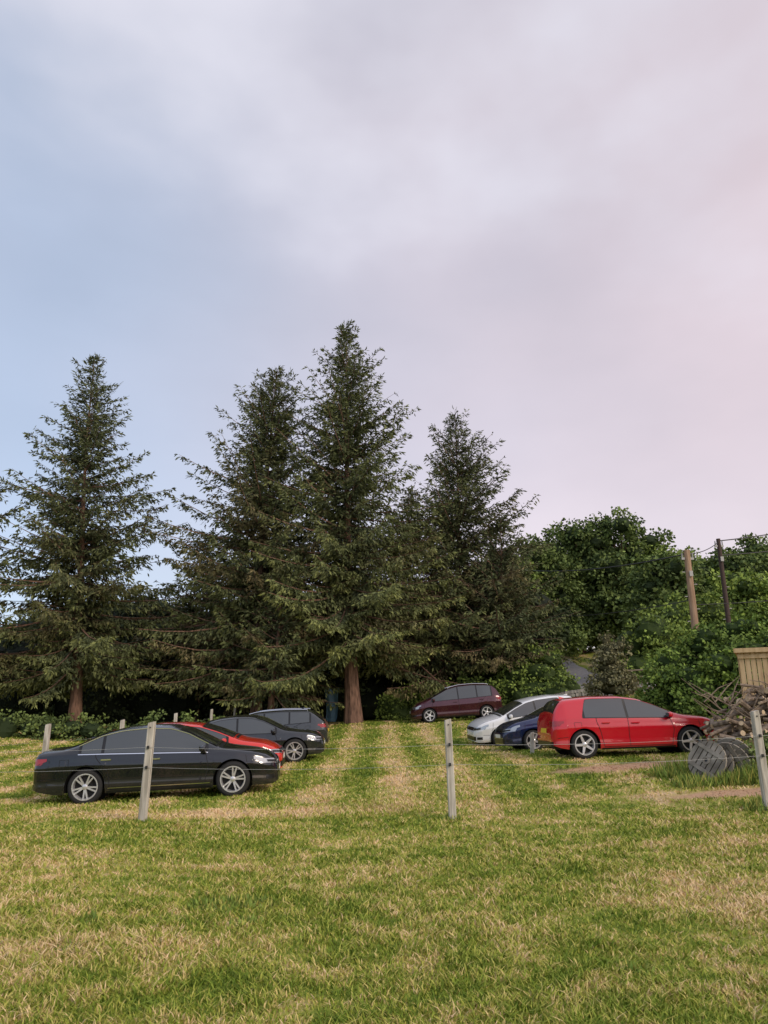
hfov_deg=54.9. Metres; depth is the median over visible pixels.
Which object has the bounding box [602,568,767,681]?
hedgerow
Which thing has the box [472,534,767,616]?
overhead cables
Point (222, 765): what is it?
black saloon car
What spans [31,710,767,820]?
post and wire fence
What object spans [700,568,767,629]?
broadleaf tree
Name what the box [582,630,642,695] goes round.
dry shrub
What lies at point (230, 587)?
spruce tree
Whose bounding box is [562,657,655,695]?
road
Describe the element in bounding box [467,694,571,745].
white hatchback car
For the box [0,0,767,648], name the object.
sky
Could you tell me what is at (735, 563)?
broadleaf tree
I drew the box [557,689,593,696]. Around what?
stone wall
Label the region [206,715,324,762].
grey saloon car
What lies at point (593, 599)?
broadleaf tree
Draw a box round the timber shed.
[733,647,767,747]
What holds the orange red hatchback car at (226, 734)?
on the ground at (744, 790)
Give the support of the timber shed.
on the ground at (744, 790)
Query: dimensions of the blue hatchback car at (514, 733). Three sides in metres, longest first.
4.002 x 2.037 x 1.460 m
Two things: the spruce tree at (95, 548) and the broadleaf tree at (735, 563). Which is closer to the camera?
the spruce tree at (95, 548)
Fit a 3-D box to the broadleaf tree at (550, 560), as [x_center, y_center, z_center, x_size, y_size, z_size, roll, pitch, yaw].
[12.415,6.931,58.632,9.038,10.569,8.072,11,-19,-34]
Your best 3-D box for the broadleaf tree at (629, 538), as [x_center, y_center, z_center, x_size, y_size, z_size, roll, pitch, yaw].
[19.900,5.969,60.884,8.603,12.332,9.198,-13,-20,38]
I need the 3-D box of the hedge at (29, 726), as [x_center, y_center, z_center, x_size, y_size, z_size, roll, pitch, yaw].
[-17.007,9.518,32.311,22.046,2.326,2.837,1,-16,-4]
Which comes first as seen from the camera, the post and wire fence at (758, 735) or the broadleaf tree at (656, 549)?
the post and wire fence at (758, 735)
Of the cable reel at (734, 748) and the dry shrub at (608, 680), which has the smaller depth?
the cable reel at (734, 748)
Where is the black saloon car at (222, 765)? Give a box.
[32,724,279,803]
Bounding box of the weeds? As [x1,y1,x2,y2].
[136,748,767,823]
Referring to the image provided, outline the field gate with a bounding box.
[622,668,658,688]
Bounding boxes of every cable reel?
[688,740,733,780]
[716,737,754,771]
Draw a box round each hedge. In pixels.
[0,709,241,741]
[633,608,767,718]
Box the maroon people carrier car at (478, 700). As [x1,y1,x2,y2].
[409,683,501,722]
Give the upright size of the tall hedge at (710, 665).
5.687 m
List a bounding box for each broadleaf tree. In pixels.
[478,547,566,652]
[510,533,598,658]
[540,517,627,652]
[569,532,624,649]
[576,506,676,645]
[617,549,713,634]
[624,541,705,603]
[682,546,767,591]
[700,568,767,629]
[734,532,767,573]
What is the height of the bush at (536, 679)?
5.190 m
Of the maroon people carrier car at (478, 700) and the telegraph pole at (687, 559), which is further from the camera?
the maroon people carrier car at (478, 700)
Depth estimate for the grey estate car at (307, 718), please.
24.98 m
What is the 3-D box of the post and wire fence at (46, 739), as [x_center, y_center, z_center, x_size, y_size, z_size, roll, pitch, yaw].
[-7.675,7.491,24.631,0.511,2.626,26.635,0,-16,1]
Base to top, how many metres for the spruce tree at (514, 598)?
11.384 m
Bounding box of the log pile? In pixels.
[681,674,767,744]
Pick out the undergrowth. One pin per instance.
(129, 708)
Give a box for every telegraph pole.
[681,550,699,628]
[714,538,731,641]
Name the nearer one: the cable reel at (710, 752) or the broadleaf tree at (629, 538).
the cable reel at (710, 752)
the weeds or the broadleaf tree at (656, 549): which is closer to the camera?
the weeds
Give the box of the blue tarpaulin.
[325,688,338,721]
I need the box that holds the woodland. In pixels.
[0,556,573,719]
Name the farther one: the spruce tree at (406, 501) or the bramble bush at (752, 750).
the spruce tree at (406, 501)
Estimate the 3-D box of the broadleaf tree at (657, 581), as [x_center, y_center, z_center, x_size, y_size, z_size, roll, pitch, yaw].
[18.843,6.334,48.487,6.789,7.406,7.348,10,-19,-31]
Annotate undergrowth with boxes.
[0,617,513,725]
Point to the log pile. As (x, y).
(722, 729)
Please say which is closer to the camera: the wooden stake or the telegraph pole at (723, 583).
the wooden stake
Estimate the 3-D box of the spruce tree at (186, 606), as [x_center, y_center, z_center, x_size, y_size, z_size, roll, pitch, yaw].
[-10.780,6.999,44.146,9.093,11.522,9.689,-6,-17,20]
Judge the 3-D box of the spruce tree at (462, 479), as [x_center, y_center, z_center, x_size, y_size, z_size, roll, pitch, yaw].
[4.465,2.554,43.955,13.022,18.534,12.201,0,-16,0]
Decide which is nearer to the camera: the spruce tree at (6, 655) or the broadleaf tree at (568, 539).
the spruce tree at (6, 655)
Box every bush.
[373,642,582,720]
[700,730,767,776]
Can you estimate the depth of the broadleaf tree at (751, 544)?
60.37 m
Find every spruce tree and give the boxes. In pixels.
[0,353,205,722]
[0,476,69,699]
[115,540,233,721]
[127,364,391,715]
[193,573,344,716]
[215,320,489,723]
[341,486,523,692]
[374,406,564,701]
[431,513,587,672]
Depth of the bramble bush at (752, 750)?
14.01 m
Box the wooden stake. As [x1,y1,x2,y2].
[530,732,533,752]
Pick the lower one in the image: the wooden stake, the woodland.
the wooden stake
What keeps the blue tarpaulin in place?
on the ground at (744, 790)
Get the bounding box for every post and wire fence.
[1,707,235,760]
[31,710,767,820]
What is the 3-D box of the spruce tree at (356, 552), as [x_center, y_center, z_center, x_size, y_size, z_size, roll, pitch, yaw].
[-1.711,-0.312,39.770,14.380,22.709,13.281,0,-16,0]
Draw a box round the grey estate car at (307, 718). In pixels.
[248,707,329,741]
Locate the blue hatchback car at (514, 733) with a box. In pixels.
[495,706,543,749]
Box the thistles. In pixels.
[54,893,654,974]
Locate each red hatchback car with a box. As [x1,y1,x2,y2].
[156,722,284,767]
[537,696,713,758]
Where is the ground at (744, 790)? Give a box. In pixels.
[0,648,767,1023]
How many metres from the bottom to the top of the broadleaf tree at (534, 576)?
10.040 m
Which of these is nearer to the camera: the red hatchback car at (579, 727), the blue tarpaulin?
the red hatchback car at (579, 727)
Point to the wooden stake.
(532, 742)
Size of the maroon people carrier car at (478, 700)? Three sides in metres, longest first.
4.362 x 2.130 x 1.735 m

